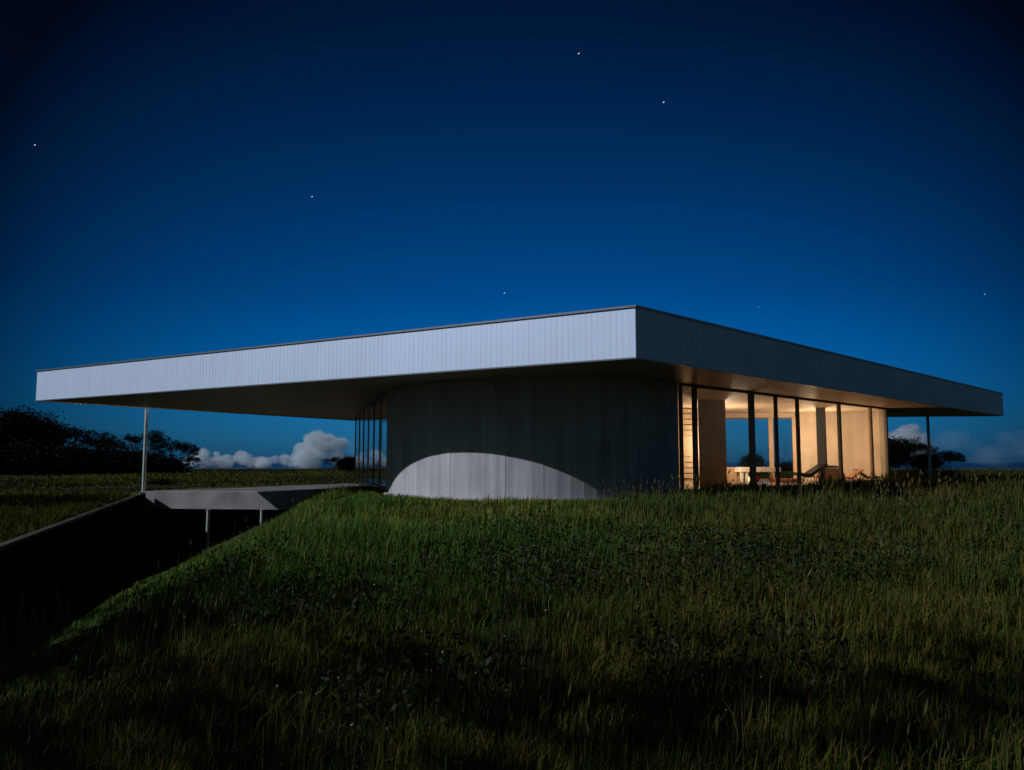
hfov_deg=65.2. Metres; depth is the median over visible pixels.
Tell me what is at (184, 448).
open branched tree
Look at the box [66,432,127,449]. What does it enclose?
open branched tree
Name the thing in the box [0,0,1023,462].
sky
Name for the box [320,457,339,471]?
open branched tree
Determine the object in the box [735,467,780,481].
table
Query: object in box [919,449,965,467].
open branched tree
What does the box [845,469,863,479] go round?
deck chair
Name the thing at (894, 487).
shrub
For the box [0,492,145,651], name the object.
retaining wall
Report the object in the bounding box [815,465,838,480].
armchair
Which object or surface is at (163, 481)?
shrub
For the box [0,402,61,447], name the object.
spreading tree
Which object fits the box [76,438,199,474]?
shrub
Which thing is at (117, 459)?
shrub
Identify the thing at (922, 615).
grass
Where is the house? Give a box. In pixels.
[35,305,1003,549]
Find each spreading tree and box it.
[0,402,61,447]
[10,407,80,446]
[330,455,354,471]
[736,452,767,466]
[888,433,920,470]
[902,449,949,471]
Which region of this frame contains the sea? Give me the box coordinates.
[190,463,1023,469]
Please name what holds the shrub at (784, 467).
on the ground at (164, 541)
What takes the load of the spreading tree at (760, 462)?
on the ground at (164, 541)
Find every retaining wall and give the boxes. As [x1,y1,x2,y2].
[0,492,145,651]
[145,502,281,538]
[203,519,273,555]
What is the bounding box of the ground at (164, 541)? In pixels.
[0,469,1023,769]
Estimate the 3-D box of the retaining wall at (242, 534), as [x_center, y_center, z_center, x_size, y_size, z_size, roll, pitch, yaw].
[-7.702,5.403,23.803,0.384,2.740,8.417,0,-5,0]
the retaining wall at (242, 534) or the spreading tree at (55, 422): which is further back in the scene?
the spreading tree at (55, 422)
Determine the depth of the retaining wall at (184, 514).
30.14 m
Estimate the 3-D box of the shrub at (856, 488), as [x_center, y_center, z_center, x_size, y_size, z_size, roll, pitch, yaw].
[8.849,2.930,20.894,2.740,0.853,2.762,-3,-6,31]
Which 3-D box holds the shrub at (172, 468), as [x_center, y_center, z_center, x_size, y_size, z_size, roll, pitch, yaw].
[-28.235,6.899,65.015,6.248,2.630,5.976,-2,-6,22]
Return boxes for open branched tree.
[24,423,120,448]
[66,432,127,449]
[114,430,179,456]
[154,441,200,460]
[178,455,201,471]
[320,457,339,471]
[899,435,941,471]
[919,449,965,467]
[940,456,957,469]
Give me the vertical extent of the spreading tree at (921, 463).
2.368 m
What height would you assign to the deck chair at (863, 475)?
0.461 m
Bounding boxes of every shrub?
[0,431,96,474]
[3,435,106,475]
[51,436,127,473]
[71,437,181,474]
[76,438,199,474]
[130,443,205,472]
[146,477,180,484]
[147,457,196,474]
[765,455,792,471]
[824,481,878,493]
[864,482,910,490]
[899,465,938,476]
[934,467,969,476]
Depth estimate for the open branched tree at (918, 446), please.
55.33 m
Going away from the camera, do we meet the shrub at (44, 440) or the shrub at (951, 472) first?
the shrub at (951, 472)
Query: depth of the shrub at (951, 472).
51.42 m
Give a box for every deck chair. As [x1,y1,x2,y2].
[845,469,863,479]
[853,469,881,478]
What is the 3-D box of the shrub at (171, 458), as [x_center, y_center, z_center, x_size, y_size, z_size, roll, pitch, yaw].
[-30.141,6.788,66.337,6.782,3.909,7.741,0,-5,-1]
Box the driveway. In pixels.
[0,654,33,674]
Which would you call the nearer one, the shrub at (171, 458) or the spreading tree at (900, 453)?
the spreading tree at (900, 453)
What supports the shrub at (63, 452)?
on the ground at (164, 541)
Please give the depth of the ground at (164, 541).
10.55 m
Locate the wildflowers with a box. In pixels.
[184,497,864,769]
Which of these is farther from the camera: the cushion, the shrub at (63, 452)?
the shrub at (63, 452)
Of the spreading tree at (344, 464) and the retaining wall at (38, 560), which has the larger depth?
the spreading tree at (344, 464)
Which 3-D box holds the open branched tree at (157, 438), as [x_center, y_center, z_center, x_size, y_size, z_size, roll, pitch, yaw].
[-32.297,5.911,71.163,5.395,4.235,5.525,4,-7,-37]
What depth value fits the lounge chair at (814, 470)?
27.34 m
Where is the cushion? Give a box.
[769,478,796,481]
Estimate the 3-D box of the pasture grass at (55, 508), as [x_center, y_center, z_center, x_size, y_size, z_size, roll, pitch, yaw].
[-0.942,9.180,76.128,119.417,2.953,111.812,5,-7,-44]
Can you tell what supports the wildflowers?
on the ground at (164, 541)
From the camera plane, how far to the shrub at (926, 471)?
50.55 m
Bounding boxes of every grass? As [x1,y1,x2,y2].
[0,467,1023,542]
[0,467,1023,769]
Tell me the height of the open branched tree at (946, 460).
1.772 m
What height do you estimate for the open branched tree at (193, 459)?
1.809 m
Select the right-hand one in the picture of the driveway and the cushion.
the cushion
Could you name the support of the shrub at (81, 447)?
on the ground at (164, 541)
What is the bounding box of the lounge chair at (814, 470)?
[793,463,827,482]

